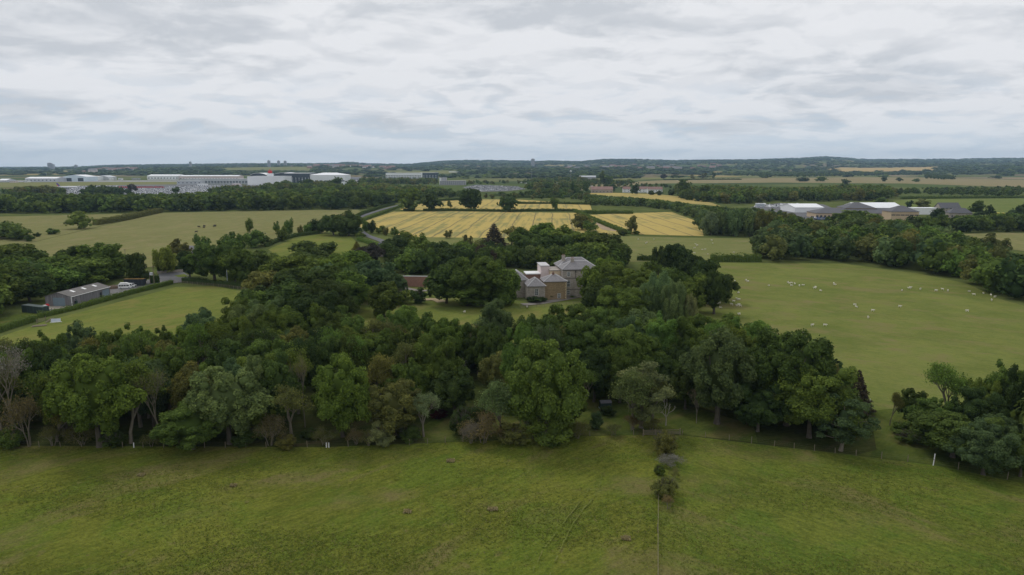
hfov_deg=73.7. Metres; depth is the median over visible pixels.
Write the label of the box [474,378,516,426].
ash tree
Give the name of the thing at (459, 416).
bush
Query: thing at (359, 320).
broadleaf tree
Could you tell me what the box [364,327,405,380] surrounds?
broadleaf tree
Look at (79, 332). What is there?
broadleaf tree
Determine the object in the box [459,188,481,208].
broadleaf tree
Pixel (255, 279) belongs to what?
broadleaf tree
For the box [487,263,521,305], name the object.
broadleaf tree
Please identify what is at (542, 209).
hedge
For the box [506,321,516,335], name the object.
ash tree
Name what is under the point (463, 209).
hedge
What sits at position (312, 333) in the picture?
broadleaf tree
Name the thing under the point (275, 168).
hill field
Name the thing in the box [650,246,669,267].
broadleaf tree
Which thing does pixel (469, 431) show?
scrub bush
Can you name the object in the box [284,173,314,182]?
terminal building
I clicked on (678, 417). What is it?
glade grass
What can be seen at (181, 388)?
broadleaf tree
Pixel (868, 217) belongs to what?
broadleaf tree
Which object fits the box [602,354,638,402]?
broadleaf tree
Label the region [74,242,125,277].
broadleaf tree
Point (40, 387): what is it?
broadleaf tree
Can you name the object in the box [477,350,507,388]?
broadleaf tree
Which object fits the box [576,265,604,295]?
broadleaf tree
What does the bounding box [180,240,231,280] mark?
broadleaf tree
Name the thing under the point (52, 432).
scrub bush
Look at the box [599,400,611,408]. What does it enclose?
shed
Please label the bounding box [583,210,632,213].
hedge
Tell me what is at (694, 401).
thin tree
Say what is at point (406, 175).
office building
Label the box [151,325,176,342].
broadleaf tree
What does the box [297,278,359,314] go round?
broadleaf tree
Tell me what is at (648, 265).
ash tree
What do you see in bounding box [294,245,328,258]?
broadleaf tree
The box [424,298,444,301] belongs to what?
front path
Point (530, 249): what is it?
poplar tree
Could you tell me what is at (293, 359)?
ash tree
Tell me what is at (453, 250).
broadleaf tree
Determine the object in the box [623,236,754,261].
back sheep field
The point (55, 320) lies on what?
white trough
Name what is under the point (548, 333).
ash tree
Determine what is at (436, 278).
broadleaf tree
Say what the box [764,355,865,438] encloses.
broadleaf tree
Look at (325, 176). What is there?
terminal building
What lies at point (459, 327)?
broadleaf tree
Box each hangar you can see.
[0,179,15,181]
[25,177,66,181]
[64,175,97,180]
[101,175,116,179]
[147,174,181,179]
[179,175,243,179]
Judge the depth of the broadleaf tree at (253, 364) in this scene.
127.00 m
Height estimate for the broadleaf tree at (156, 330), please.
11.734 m
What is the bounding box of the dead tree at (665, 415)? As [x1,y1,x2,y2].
[656,399,675,425]
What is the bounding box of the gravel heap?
[109,285,117,288]
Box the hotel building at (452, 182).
[440,181,465,184]
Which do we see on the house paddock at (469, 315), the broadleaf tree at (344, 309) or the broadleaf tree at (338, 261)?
the broadleaf tree at (344, 309)
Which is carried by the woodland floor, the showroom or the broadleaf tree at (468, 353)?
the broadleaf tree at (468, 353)
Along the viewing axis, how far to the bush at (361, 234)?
469.23 m
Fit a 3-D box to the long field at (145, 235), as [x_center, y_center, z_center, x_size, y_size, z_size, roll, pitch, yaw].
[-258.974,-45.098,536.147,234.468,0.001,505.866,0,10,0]
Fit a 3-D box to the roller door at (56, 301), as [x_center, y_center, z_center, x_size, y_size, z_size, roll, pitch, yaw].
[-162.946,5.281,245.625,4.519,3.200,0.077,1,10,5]
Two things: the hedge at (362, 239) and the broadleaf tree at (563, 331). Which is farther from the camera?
the hedge at (362, 239)
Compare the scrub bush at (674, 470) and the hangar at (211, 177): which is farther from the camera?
the hangar at (211, 177)
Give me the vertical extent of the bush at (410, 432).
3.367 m
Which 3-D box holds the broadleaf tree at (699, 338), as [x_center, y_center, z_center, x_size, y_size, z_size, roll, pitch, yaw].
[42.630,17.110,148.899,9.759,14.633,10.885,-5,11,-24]
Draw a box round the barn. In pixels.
[44,282,109,305]
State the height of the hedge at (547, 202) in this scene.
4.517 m
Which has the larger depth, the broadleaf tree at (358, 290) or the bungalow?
the bungalow
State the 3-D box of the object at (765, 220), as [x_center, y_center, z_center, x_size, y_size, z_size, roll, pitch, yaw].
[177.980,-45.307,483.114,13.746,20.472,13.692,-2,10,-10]
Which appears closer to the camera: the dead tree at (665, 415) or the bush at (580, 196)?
the dead tree at (665, 415)
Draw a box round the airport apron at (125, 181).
[16,180,357,181]
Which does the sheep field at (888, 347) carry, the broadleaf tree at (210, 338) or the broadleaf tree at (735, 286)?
the broadleaf tree at (735, 286)
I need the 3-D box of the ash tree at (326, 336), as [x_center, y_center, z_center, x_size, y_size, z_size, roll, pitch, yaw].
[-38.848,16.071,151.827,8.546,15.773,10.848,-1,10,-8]
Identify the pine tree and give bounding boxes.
[616,361,675,428]
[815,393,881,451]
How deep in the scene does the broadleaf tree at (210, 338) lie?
157.88 m
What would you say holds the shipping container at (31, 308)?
on the farm yard at (112, 291)
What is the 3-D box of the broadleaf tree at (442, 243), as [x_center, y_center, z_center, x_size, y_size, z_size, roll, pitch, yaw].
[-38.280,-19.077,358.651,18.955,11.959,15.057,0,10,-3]
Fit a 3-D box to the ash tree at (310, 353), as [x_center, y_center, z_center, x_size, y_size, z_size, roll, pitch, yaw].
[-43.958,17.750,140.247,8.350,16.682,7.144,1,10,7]
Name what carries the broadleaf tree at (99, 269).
on the ground at (16, 307)
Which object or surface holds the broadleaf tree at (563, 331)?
on the woodland floor
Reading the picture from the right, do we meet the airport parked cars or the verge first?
the airport parked cars
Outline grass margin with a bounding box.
[411,235,623,247]
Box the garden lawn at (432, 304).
[357,287,581,309]
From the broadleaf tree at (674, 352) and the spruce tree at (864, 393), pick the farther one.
the broadleaf tree at (674, 352)
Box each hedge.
[0,314,37,332]
[37,278,173,317]
[92,208,162,224]
[150,274,159,282]
[157,266,181,270]
[181,276,242,288]
[264,230,320,246]
[355,202,394,215]
[356,236,377,244]
[363,204,401,219]
[416,197,459,203]
[423,208,502,211]
[513,208,572,210]
[516,195,575,197]
[519,201,588,204]
[573,208,630,233]
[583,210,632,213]
[637,253,651,260]
[663,178,741,179]
[710,252,762,261]
[900,195,1023,198]
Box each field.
[0,214,124,245]
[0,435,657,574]
[26,210,359,266]
[225,167,311,170]
[269,234,355,256]
[360,211,618,237]
[383,170,457,173]
[401,199,591,209]
[590,193,718,205]
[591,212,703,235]
[596,175,875,179]
[618,177,1023,186]
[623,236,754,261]
[658,435,1023,574]
[697,262,1023,409]
[829,167,933,171]
[889,175,1023,178]
[893,198,1023,215]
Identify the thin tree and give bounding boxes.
[0,342,31,419]
[125,366,170,423]
[288,355,307,426]
[687,389,700,422]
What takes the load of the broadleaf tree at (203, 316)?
on the woodland floor
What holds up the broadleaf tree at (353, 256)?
on the ground at (16, 307)
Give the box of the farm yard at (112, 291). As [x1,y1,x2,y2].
[49,279,177,310]
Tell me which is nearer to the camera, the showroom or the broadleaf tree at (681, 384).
the broadleaf tree at (681, 384)
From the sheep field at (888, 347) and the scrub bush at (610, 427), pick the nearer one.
the scrub bush at (610, 427)
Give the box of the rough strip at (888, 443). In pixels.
[859,405,1023,482]
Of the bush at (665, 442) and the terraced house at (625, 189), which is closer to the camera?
the bush at (665, 442)
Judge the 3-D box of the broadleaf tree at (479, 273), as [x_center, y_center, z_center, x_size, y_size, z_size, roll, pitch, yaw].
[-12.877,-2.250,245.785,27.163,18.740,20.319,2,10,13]
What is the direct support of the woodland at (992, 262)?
on the ground at (16, 307)
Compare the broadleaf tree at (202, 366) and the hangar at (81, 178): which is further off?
the hangar at (81, 178)
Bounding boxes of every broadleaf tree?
[0,243,36,257]
[0,264,41,303]
[0,347,36,400]
[0,377,35,425]
[6,249,49,261]
[7,270,56,301]
[13,340,46,366]
[30,345,72,398]
[34,362,68,435]
[35,252,75,267]
[37,330,70,355]
[41,263,88,289]
[41,347,67,365]
[42,353,147,447]
[53,245,90,258]
[60,319,96,351]
[68,257,113,283]
[68,343,90,362]
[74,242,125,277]
[85,344,104,358]
[94,322,129,347]
[97,339,137,412]
[118,331,157,353]
[120,252,148,280]
[131,326,158,336]
[135,359,172,426]
[139,344,186,410]
[144,339,183,358]
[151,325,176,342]
[154,327,176,336]
[167,325,193,347]
[167,360,213,411]
[169,362,206,401]
[174,343,201,365]
[175,250,199,276]
[175,307,215,342]
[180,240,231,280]
[181,365,275,444]
[199,333,215,368]
[204,315,253,339]
[205,338,249,370]
[213,245,253,281]
[219,297,251,324]
[221,357,240,418]
[227,303,265,328]
[234,288,265,306]
[236,352,277,370]
[239,337,291,368]
[240,353,267,399]
[241,270,279,291]
[245,296,284,315]
[245,328,283,350]
[248,249,278,272]
[254,304,289,334]
[256,252,312,274]
[259,351,305,429]
[263,278,301,310]
[265,267,349,296]
[273,302,322,330]
[278,325,316,343]
[284,284,340,327]
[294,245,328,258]
[297,257,329,272]
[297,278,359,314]
[301,336,341,386]
[307,326,338,345]
[310,351,372,437]
[310,368,339,391]
[311,306,345,330]
[317,214,339,234]
[317,253,355,272]
[331,210,363,235]
[332,305,354,326]
[332,335,371,372]
[333,271,370,310]
[335,314,366,338]
[337,324,362,341]
[339,250,373,267]
[355,242,385,260]
[355,259,398,285]
[356,378,429,435]
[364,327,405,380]
[366,281,404,316]
[375,271,407,291]
[376,310,407,329]
[377,234,409,249]
[378,357,432,397]
[379,243,400,257]
[386,325,423,378]
[395,304,420,325]
[405,323,439,350]
[411,311,440,332]
[412,334,469,393]
[423,259,462,303]
[427,240,451,249]
[429,366,475,413]
[433,317,469,361]
[435,246,458,261]
[443,282,490,306]
[445,255,511,305]
[455,325,472,364]
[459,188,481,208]
[462,321,499,372]
[473,326,511,363]
[474,244,496,260]
[475,298,514,342]
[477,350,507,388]
[481,292,516,302]
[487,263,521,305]
[499,321,540,396]
[501,336,589,430]
[507,227,539,247]
[513,313,563,346]
[529,222,558,237]
[531,234,571,249]
[540,303,595,326]
[548,224,577,241]
[556,311,611,358]
[557,326,565,351]
[565,242,609,253]
[569,230,598,243]
[570,400,587,424]
[572,346,611,401]
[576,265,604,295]
[580,278,616,311]
[583,233,623,245]
[589,306,619,326]
[595,255,616,272]
[596,285,656,318]
[597,323,611,331]
[600,260,624,285]
[602,317,665,368]
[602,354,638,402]
[605,239,632,266]
[614,267,658,289]
[624,308,663,324]
[646,311,678,351]
[648,353,680,401]
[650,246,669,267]
[659,266,692,284]
[663,243,684,268]
[663,343,689,362]
[666,365,696,408]
[670,313,707,347]
[672,247,692,272]
[679,255,703,277]
[679,325,757,424]
[682,272,708,308]
[687,333,720,352]
[689,259,720,275]
[698,269,732,313]
[699,312,751,327]
[705,273,740,292]
[724,326,757,350]
[727,315,770,346]
[732,379,793,431]
[744,326,841,426]
[753,334,782,349]
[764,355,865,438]
[822,373,854,396]
[824,213,863,221]
[840,210,882,221]
[897,388,928,419]
[903,397,957,427]
[904,402,1006,461]
[942,416,1023,475]
[950,386,1007,422]
[960,377,1002,413]
[974,398,1018,420]
[981,413,1023,435]
[983,358,1023,417]
[999,363,1023,415]
[1005,429,1023,476]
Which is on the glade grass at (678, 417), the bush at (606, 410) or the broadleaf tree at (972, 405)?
the bush at (606, 410)
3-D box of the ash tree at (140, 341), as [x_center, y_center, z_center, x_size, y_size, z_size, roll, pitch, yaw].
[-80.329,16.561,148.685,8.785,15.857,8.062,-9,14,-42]
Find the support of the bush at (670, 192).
on the ground at (16, 307)
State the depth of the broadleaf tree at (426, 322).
167.53 m
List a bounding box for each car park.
[54,184,246,194]
[463,186,522,191]
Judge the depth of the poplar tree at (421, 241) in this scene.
362.88 m
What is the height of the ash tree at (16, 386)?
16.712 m
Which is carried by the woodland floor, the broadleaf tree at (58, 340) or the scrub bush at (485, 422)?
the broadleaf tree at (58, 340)
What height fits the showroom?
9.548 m
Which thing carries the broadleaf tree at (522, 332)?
on the woodland floor
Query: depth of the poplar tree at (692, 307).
207.62 m
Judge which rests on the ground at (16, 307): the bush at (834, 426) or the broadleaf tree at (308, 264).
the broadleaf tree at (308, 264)
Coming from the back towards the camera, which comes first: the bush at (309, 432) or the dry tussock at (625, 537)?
the bush at (309, 432)
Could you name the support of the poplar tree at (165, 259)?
on the ground at (16, 307)
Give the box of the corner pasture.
[962,233,1023,250]
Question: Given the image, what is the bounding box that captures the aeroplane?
[56,183,77,188]
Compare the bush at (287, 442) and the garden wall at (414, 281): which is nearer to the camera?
the bush at (287, 442)
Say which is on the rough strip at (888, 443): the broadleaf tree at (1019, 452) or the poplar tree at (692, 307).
the broadleaf tree at (1019, 452)
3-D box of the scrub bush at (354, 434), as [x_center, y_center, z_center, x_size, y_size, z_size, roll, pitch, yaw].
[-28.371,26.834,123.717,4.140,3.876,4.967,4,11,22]
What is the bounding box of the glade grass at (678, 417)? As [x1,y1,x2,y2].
[419,399,757,442]
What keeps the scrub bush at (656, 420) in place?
on the glade grass at (678, 417)
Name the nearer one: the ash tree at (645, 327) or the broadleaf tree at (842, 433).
the broadleaf tree at (842, 433)
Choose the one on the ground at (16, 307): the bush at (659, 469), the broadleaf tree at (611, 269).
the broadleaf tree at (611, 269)
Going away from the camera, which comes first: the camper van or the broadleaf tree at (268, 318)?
the broadleaf tree at (268, 318)
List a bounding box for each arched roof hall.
[250,173,266,175]
[274,172,292,175]
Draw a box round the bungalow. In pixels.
[591,186,612,192]
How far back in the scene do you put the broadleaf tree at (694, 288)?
232.42 m
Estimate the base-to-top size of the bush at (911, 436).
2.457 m
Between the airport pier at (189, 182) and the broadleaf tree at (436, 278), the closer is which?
the broadleaf tree at (436, 278)
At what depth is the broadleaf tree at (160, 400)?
130.97 m
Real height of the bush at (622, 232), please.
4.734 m
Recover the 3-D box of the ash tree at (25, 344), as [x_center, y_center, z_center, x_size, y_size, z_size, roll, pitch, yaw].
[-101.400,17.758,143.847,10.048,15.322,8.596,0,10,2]
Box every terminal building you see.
[247,176,291,184]
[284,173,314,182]
[309,173,350,184]
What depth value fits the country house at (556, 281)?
260.70 m
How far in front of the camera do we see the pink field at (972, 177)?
2881.40 m
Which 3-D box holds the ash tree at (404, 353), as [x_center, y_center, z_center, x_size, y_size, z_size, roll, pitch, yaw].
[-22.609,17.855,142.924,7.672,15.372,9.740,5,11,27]
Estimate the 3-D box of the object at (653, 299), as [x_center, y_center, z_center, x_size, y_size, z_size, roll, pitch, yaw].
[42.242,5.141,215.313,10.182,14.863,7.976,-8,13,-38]
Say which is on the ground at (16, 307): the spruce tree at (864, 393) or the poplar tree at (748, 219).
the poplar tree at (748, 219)
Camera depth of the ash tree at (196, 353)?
151.06 m
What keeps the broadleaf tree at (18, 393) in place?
on the woodland floor
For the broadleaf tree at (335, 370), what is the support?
on the woodland floor
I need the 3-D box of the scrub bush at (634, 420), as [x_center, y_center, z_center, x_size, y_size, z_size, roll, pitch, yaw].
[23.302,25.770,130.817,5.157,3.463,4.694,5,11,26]
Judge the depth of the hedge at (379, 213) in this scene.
711.12 m
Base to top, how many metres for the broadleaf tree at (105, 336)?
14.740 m
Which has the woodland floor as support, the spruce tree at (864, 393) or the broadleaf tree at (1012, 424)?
the spruce tree at (864, 393)
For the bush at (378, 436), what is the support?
on the foreground field at (73, 540)
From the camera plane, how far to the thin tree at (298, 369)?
129.90 m
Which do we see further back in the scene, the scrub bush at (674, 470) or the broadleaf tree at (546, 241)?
the broadleaf tree at (546, 241)
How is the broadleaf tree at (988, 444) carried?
on the rough strip at (888, 443)
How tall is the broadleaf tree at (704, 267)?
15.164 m
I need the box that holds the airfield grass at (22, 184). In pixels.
[0,182,176,186]
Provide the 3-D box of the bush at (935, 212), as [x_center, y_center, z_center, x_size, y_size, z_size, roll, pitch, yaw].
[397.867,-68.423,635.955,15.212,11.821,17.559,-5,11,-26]
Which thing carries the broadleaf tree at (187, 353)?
on the woodland floor
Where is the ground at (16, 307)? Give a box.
[0,157,1023,482]
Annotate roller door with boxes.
[53,298,64,305]
[102,289,109,295]
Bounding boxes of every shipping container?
[21,304,48,313]
[123,278,145,285]
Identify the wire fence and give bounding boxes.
[20,429,655,447]
[174,280,245,288]
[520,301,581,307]
[682,429,1017,479]
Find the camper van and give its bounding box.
[118,282,131,288]
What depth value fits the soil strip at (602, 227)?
557.88 m
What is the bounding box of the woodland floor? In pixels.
[1,363,876,454]
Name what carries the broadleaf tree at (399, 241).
on the ground at (16, 307)
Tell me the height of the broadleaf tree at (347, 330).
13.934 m
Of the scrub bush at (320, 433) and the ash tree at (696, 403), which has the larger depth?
the ash tree at (696, 403)
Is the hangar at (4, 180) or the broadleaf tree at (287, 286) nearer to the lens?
the broadleaf tree at (287, 286)
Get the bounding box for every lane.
[158,272,188,282]
[360,205,397,241]
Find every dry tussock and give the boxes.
[403,508,411,513]
[446,458,454,462]
[487,506,497,511]
[621,535,630,540]
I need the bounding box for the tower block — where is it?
[531,158,534,166]
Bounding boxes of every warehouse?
[780,204,823,211]
[844,202,899,207]
[909,207,934,214]
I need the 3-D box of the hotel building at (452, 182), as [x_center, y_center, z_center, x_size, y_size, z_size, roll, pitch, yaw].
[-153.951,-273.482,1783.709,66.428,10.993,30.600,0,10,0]
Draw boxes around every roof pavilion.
[836,202,875,208]
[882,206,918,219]
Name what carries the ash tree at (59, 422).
on the woodland floor
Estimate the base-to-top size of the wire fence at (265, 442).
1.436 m
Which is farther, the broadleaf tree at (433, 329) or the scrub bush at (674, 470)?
the broadleaf tree at (433, 329)
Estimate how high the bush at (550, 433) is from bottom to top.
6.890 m
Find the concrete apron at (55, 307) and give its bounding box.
[49,306,65,308]
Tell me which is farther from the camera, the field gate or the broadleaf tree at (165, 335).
the broadleaf tree at (165, 335)
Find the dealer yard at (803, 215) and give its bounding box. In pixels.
[750,203,831,218]
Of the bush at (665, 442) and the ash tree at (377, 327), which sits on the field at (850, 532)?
the bush at (665, 442)
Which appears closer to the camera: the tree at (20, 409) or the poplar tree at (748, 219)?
the tree at (20, 409)
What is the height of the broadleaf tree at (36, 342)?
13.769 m
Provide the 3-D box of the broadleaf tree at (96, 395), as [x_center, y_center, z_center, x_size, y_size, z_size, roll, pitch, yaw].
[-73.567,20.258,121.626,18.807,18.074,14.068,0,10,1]
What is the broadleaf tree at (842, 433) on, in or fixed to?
on the woodland floor
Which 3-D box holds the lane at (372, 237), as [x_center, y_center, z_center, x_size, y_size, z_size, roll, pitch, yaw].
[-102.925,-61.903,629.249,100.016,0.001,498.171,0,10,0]
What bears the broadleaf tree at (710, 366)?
on the woodland floor
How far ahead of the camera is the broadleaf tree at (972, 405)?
122.33 m
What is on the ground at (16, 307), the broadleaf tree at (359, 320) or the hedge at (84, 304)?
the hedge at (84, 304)
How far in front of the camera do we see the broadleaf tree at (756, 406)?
127.14 m
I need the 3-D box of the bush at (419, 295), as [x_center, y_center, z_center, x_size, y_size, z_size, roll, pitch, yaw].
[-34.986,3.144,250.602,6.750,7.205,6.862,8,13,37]
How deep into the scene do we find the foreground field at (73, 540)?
101.33 m
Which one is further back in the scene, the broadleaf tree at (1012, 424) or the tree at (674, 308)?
the tree at (674, 308)
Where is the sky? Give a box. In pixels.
[0,0,1023,166]
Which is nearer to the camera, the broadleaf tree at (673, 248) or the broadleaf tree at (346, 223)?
the broadleaf tree at (673, 248)
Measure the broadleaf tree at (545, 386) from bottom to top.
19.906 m
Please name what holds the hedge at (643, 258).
on the ground at (16, 307)
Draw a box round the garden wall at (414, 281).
[404,276,427,286]
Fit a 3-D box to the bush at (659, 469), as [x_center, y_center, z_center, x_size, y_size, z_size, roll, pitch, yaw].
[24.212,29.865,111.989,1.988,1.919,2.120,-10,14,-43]
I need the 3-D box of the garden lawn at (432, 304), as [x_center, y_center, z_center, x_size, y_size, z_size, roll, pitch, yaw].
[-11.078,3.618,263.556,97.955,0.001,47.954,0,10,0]
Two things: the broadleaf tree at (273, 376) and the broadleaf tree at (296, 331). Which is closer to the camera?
the broadleaf tree at (273, 376)
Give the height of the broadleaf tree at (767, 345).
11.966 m
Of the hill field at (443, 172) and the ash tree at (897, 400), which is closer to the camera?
the ash tree at (897, 400)
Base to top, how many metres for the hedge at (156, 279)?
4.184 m
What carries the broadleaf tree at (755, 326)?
on the woodland floor
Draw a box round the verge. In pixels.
[0,312,35,324]
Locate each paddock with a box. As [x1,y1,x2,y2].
[0,286,239,345]
[346,307,586,344]
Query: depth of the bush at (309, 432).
126.55 m
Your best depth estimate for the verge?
227.08 m
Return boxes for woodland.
[0,156,1023,178]
[0,171,1023,231]
[0,207,1023,439]
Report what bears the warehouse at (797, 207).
on the ground at (16, 307)
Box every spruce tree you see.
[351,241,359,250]
[483,224,508,246]
[851,370,876,416]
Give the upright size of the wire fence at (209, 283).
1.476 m
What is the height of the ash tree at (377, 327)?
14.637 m
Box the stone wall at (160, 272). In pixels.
[157,269,182,273]
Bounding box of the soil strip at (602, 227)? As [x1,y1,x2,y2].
[596,222,616,230]
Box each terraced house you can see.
[622,187,630,191]
[638,187,646,191]
[647,187,662,192]
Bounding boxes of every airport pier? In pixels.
[177,181,204,184]
[180,179,247,183]
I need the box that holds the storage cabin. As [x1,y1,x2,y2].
[755,203,764,206]
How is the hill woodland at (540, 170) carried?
on the ground at (16, 307)
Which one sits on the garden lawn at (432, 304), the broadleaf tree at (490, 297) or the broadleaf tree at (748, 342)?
the broadleaf tree at (490, 297)
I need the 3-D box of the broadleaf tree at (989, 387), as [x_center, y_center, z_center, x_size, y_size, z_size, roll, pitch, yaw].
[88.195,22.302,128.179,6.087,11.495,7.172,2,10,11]
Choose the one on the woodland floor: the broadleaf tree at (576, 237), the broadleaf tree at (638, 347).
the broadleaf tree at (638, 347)
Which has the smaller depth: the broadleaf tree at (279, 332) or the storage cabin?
the broadleaf tree at (279, 332)
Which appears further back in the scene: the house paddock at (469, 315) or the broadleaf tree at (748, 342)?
the house paddock at (469, 315)
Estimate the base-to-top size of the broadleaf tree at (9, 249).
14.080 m
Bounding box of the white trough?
[50,318,61,322]
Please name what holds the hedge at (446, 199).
on the ground at (16, 307)
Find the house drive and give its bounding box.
[520,297,578,305]
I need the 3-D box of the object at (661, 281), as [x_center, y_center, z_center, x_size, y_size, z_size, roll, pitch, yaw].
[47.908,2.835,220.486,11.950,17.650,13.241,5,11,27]
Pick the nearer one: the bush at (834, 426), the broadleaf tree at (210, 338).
the bush at (834, 426)
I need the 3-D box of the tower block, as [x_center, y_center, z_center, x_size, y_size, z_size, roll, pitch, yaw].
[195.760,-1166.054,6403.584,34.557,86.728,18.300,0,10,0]
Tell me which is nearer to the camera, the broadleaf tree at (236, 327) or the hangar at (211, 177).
the broadleaf tree at (236, 327)
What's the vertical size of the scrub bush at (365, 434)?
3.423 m
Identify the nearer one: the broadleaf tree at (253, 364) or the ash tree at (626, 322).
the broadleaf tree at (253, 364)
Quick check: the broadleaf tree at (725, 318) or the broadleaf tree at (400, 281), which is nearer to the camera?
the broadleaf tree at (725, 318)
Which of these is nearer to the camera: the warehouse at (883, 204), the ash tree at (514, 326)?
the ash tree at (514, 326)
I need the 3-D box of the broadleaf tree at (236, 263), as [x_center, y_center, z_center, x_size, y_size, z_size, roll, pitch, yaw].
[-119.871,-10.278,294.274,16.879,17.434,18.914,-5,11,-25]
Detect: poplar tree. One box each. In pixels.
[152,245,178,272]
[408,232,430,249]
[525,245,537,266]
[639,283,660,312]
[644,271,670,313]
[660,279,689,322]
[683,292,698,324]
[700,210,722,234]
[716,209,731,235]
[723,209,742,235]
[741,210,760,235]
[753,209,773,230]
[938,228,960,234]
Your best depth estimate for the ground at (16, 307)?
770.78 m
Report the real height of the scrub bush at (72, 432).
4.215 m
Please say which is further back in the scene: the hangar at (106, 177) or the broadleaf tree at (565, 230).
the hangar at (106, 177)
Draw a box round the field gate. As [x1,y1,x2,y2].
[643,428,680,435]
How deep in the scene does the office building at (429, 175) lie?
2576.10 m
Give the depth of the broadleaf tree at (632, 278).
235.33 m
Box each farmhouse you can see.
[934,203,960,212]
[945,208,972,217]
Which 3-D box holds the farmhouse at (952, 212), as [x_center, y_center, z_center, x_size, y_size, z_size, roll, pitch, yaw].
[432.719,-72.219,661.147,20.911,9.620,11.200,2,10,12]
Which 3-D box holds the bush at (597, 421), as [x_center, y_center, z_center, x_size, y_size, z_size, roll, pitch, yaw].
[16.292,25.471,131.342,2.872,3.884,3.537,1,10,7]
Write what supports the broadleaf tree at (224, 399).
on the woodland floor
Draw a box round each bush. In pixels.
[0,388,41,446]
[0,423,27,448]
[22,234,35,240]
[35,426,65,445]
[45,228,60,233]
[58,424,95,444]
[98,430,128,448]
[139,429,159,446]
[149,401,221,450]
[230,425,259,447]
[252,413,287,444]
[274,433,296,450]
[300,427,319,438]
[312,425,335,444]
[345,428,364,444]
[355,231,366,236]
[358,428,371,445]
[366,420,395,446]
[396,287,412,304]
[396,423,420,443]
[407,287,427,303]
[449,403,480,437]
[458,410,504,443]
[460,421,480,443]
[463,402,494,432]
[492,422,528,444]
[523,416,573,447]
[527,296,547,301]
[566,420,591,438]
[577,194,583,199]
[589,411,603,429]
[599,405,616,415]
[603,422,622,435]
[616,229,627,235]
[622,414,646,430]
[641,417,664,429]
[649,475,677,498]
[652,429,677,457]
[654,464,665,476]
[657,453,686,467]
[661,494,674,508]
[667,466,679,478]
[668,189,674,194]
[828,420,859,435]
[890,420,912,435]
[893,428,929,444]
[929,208,948,216]
[948,189,954,194]
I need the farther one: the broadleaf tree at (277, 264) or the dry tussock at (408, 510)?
the broadleaf tree at (277, 264)
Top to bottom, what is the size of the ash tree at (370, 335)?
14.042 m
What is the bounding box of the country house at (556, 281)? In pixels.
[515,254,599,301]
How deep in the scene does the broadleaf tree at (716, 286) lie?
228.63 m
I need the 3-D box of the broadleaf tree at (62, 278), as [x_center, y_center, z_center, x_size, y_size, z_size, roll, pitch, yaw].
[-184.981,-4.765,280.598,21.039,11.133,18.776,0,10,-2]
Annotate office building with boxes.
[386,173,421,178]
[422,173,437,178]
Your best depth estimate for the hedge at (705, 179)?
2418.76 m
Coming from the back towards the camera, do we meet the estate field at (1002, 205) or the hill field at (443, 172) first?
the hill field at (443, 172)
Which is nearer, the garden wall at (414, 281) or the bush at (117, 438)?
the bush at (117, 438)
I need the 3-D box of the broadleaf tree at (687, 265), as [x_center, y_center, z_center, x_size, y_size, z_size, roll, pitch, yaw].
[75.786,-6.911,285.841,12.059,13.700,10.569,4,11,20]
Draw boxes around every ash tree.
[0,337,15,352]
[0,354,26,429]
[3,336,51,363]
[20,368,75,428]
[42,409,66,440]
[78,334,100,347]
[97,340,142,358]
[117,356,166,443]
[120,329,156,355]
[121,356,152,427]
[180,319,210,362]
[184,342,217,371]
[204,331,244,356]
[239,324,283,349]
[269,338,303,351]
[270,381,314,433]
[278,336,319,374]
[278,344,314,413]
[317,323,346,343]
[333,334,370,367]
[357,330,378,381]
[360,317,393,334]
[364,352,396,394]
[390,338,417,366]
[411,391,440,436]
[451,239,469,248]
[471,315,484,326]
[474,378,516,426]
[500,226,529,244]
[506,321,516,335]
[533,322,563,352]
[574,312,598,327]
[581,369,598,395]
[608,368,658,428]
[612,315,645,335]
[640,260,663,274]
[643,317,665,332]
[644,378,677,424]
[649,333,662,350]
[678,358,697,406]
[701,319,729,334]
[889,391,904,424]
[921,358,974,402]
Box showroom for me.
[807,208,886,217]
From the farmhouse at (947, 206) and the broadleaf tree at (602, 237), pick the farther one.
the farmhouse at (947, 206)
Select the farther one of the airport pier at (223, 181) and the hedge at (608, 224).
the airport pier at (223, 181)
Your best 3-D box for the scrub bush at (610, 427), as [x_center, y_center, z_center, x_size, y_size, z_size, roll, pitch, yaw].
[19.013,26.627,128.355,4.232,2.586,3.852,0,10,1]
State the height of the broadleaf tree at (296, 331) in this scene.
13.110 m
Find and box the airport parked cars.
[68,184,825,219]
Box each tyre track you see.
[533,485,589,570]
[549,475,601,574]
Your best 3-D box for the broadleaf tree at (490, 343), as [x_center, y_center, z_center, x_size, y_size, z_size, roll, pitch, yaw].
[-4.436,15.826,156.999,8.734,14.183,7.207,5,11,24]
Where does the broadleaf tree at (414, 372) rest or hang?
on the woodland floor
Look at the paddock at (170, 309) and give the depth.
233.97 m
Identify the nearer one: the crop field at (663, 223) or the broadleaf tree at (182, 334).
the broadleaf tree at (182, 334)
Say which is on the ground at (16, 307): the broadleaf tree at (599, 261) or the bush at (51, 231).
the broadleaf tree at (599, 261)
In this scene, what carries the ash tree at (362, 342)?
on the woodland floor
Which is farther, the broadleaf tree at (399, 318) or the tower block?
the tower block

